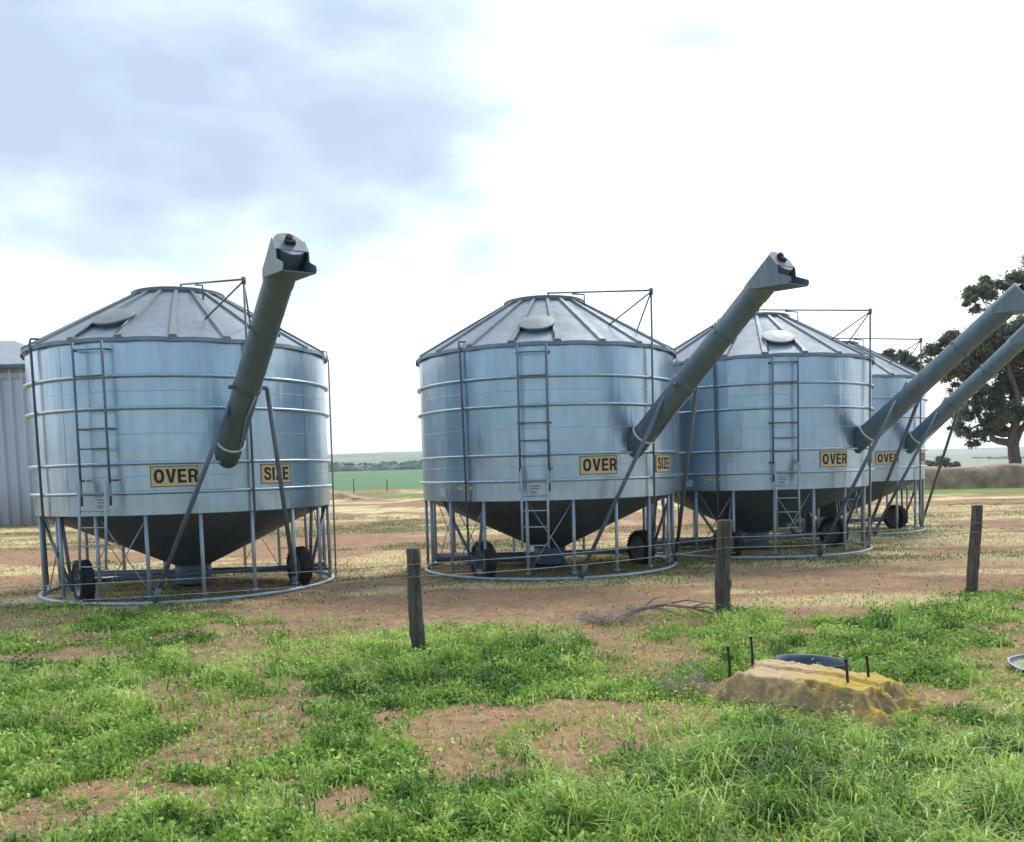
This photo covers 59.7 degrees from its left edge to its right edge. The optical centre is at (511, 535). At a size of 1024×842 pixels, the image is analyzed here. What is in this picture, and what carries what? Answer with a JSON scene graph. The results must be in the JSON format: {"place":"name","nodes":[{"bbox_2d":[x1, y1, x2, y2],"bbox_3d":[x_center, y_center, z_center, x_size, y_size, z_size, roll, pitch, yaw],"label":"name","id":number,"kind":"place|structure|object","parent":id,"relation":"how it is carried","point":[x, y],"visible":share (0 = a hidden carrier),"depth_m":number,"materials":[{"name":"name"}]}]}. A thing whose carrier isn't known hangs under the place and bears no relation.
{"place":"outdoors","nodes":[
{"label":"outdoors","id":0,"kind":"place"},
{"bbox_2d":[328,451,421,463],"bbox_3d":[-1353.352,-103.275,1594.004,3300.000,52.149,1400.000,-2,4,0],"label":"hills","id":1,"kind":"structure","parent":0,"point":[376,458],"depth_m":1394.41,"materials":[{"name":"green plant"}]},
{"bbox_2d":[0,453,1023,841],"bbox_3d":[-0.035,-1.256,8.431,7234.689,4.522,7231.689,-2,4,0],"label":"ground","id":2,"kind":"structure","parent":0,"point":[400,493],"depth_m":10.74,"materials":[{"name":"brown soil"}]},
{"bbox_2d":[0,341,53,525],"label":"farm shed","id":3,"kind":"structure","parent":2,"relation":"on","point":[16,498],"depth_m":34.80,"materials":[{"name":"metal"}]},
{"bbox_2d":[20,233,336,605],"bbox_3d":[-4.653,-1.395,12.178,4.280,4.506,6.690,-2,4,-10],"label":"grain bin","id":4,"kind":"object","parent":2,"relation":"on","point":[182,429],"visible":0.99,"depth_m":11.58,"materials":[{"name":"metal"}]},
{"bbox_2d":[329,489,375,499],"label":"earth mound","id":5,"kind":"object","parent":2,"relation":"on","point":[338,495],"visible":0.18,"depth_m":59.15,"materials":[{"name":"soil"}]},
{"bbox_2d":[343,661,376,672],"bbox_3d":[-1.229,1.054,7.201,0.314,0.122,0.239,-2,4,0],"label":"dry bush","id":6,"kind":"object","parent":2,"relation":"on","point":[352,667],"visible":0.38,"depth_m":7.19,"materials":[{"name":"grey plant"}]},
{"bbox_2d":[328,460,422,471],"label":"scrub","id":7,"kind":"object","parent":2,"relation":"on","point":[382,465],"visible":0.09,"depth_m":642.62,"materials":[{"name":"green plant"}]},
{"bbox_2d":[406,547,426,650],"bbox_3d":[-0.847,0.647,8.003,0.177,1.091,0.156,-2,4,0],"label":"fence post","id":8,"kind":"object","parent":2,"relation":"on","point":[415,617],"visible":0.83,"depth_m":7.95,"materials":[{"name":"grey wood"}]},
{"bbox_2d":[0,528,1021,837],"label":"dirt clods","id":9,"kind":"object","parent":2,"relation":"on","point":[448,724],"visible":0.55,"depth_m":6.83,"materials":[{"name":"brown soil"}]},
{"bbox_2d":[0,572,1023,841],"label":"grass","id":10,"kind":"structure","parent":2,"relation":"on","point":[962,784],"depth_m":5.15,"materials":[{"name":"green plant"}]},
{"bbox_2d":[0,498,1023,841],"bbox_3d":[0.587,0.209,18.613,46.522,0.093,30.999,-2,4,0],"label":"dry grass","id":11,"kind":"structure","parent":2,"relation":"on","point":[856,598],"depth_m":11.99,"materials":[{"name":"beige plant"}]},
{"bbox_2d":[0,498,1023,632],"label":"weeds","id":12,"kind":"object","parent":2,"relation":"on","point":[407,544],"visible":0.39,"depth_m":14.76,"materials":[{"name":"green plant"}]},
{"bbox_2d":[524,627,583,647],"bbox_3d":[0.390,0.928,8.056,0.492,0.162,0.519,1,5,33],"label":"dry bush","id":13,"kind":"object","parent":2,"relation":"on","point":[560,637],"visible":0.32,"depth_m":8.06,"materials":[{"name":"plant"}]},
{"bbox_2d":[416,251,808,580],"bbox_3d":[0.866,-1.649,13.583,4.284,4.506,6.667,-3,4,-13],"label":"grain bin","id":14,"kind":"object","parent":2,"relation":"on","point":[547,425],"visible":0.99,"depth_m":12.97,"materials":[{"name":"metal"}]},
{"bbox_2d":[561,594,665,627],"bbox_3d":[1.047,0.762,9.260,1.117,0.282,0.826,-2,4,0],"label":"dry bush","id":15,"kind":"object","parent":2,"relation":"on","point":[607,620],"visible":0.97,"depth_m":9.21,"materials":[{"name":"grey plant"}]},
{"bbox_2d":[623,596,723,618],"bbox_3d":[1.691,0.752,9.383,1.058,0.206,0.455,-1,4,14],"label":"fallen branch","id":16,"kind":"object","parent":2,"relation":"on","point":[672,604],"visible":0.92,"depth_m":9.36,"materials":[{"name":"grey wood"}]},
{"bbox_2d":[657,662,724,697],"bbox_3d":[1.252,1.015,6.236,0.548,0.205,0.462,-4,5,-28],"label":"dry bush","id":17,"kind":"object","parent":2,"relation":"on","point":[701,688],"visible":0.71,"depth_m":6.27,"materials":[{"name":"plant"}]},
{"bbox_2d":[715,519,731,612],"bbox_3d":[2.280,0.404,9.632,0.189,1.166,0.175,0,5,24],"label":"fence post","id":18,"kind":"object","parent":2,"relation":"on","point":[723,583],"visible":0.85,"depth_m":9.57,"materials":[{"name":"grey wood"}]},
{"bbox_2d":[726,646,730,677],"bbox_3d":[1.514,0.928,6.229,0.032,0.319,0.023,0,5,23],"label":"steel peg","id":19,"kind":"object","parent":2,"relation":"on","point":[729,661],"visible":0.75,"depth_m":6.22,"materials":[{"name":"black metal"}]},
{"bbox_2d":[749,636,753,666],"bbox_3d":[1.743,0.895,6.488,0.032,0.334,0.023,0,5,23],"label":"steel peg","id":20,"kind":"object","parent":2,"relation":"on","point":[752,652],"visible":0.75,"depth_m":6.48,"materials":[{"name":"black metal"}]},
{"bbox_2d":[774,654,849,670],"bbox_3d":[2.154,1.026,6.421,0.519,0.277,0.519,1,1,0],"label":"tub","id":21,"kind":"object","parent":2,"relation":"on","point":[834,662],"visible":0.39,"depth_m":6.61,"materials":[{"name":"plastic"}]},
{"bbox_2d":[713,659,923,730],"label":"rock mound","id":22,"kind":"structure","parent":2,"relation":"on","point":[794,683],"depth_m":5.72,"materials":[{"name":"beige stone"}]},
{"bbox_2d":[645,283,1023,558],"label":"grain bin","id":23,"kind":"object","parent":2,"relation":"on","point":[788,427],"visible":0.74,"depth_m":15.03,"materials":[{"name":"metal"}]},
{"bbox_2d":[844,658,848,682],"bbox_3d":[2.134,0.946,5.691,0.032,0.329,0.023,0,5,23],"label":"steel peg","id":24,"kind":"object","parent":2,"relation":"on","point":[846,669],"visible":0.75,"depth_m":5.68,"materials":[{"name":"black metal"}]},
{"bbox_2d":[865,655,869,676],"bbox_3d":[2.314,0.937,5.811,0.032,0.319,0.023,0,5,23],"label":"steel peg","id":25,"kind":"object","parent":2,"relation":"on","point":[867,666],"visible":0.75,"depth_m":5.80,"materials":[{"name":"black metal"}]},
{"bbox_2d":[769,325,1023,535],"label":"grain bin","id":26,"kind":"object","parent":2,"relation":"on","point":[890,376],"visible":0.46,"depth_m":19.09,"materials":[{"name":"metal"}]},
{"bbox_2d":[878,347,926,371],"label":"gum tree","id":27,"kind":"object","parent":2,"relation":"on","point":[901,358],"visible":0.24,"depth_m":66.79,"materials":[{"name":"green plant"}]},
{"bbox_2d":[925,459,935,466],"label":"shrub","id":28,"kind":"object","parent":2,"relation":"on","point":[930,463],"visible":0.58,"depth_m":149.25,"materials":[{"name":"green plant"}]},
{"bbox_2d":[933,455,951,467],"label":"shrub","id":29,"kind":"object","parent":2,"relation":"on","point":[946,462],"visible":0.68,"depth_m":159.12,"materials":[{"name":"green plant"}]},
{"bbox_2d":[948,461,960,467],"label":"shrub","id":30,"kind":"object","parent":2,"relation":"on","point":[955,464],"visible":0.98,"depth_m":149.34,"materials":[{"name":"green plant"}]},
{"bbox_2d":[900,463,1023,489],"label":"earth bank","id":31,"kind":"structure","parent":2,"relation":"on","point":[999,476],"depth_m":47.10,"materials":[{"name":"soil"}]},
{"bbox_2d":[922,255,1023,463],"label":"gum tree","id":32,"kind":"object","parent":2,"relation":"on","point":[1009,380],"visible":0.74,"depth_m":59.12,"materials":[{"name":"green plant"}]},
{"bbox_2d":[966,505,982,591],"bbox_3d":[5.508,0.228,10.617,0.202,1.196,0.136,-3,4,-18],"label":"fence post","id":33,"kind":"object","parent":2,"relation":"on","point":[973,563],"visible":0.8,"depth_m":10.56,"materials":[{"name":"grey wood"}]},
{"bbox_2d":[0,521,1023,587],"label":"fence wire","id":34,"kind":"object","parent":33,"relation":"attached to","point":[470,560],"visible":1,"depth_m":8.02,"materials":[{"name":"grey metal"}]},
{"bbox_2d":[4,531,1019,603],"bbox_3d":[2.196,0.149,9.182,14.912,0.119,0.583,-3,5,-22],"label":"fence wire","id":35,"kind":"object","parent":33,"relation":"attached to","point":[470,573],"visible":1,"depth_m":8.06,"materials":[{"name":"grey metal"}]},
{"bbox_2d":[972,456,1023,458],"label":"scrub","id":36,"kind":"object","parent":2,"relation":"on","point":[1003,457],"visible":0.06,"depth_m":301.18,"materials":[{"name":"green plant"}]},
{"bbox_2d":[1007,654,1023,672],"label":"metal lid","id":37,"kind":"object","parent":2,"relation":"on","point":[1012,661],"visible":0.98,"depth_m":6.79,"materials":[{"name":"silver metal"}]},
{"bbox_2d":[0,528,1023,828],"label":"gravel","id":38,"kind":"structure","parent":0,"point":[462,714],"depth_m":6.86,"materials":[{"name":"gravel"}]},
{"bbox_2d":[0,0,1023,453],"label":"sky","id":39,"kind":"structure","parent":0,"point":[438,165],"materials":[{"name":"white"}]},
{"bbox_2d":[925,447,1023,454],"bbox_3d":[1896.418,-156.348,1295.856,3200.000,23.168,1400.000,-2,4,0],"label":"hills","id":40,"kind":"structure","parent":0,"point":[993,450],"depth_m":958.67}
]}

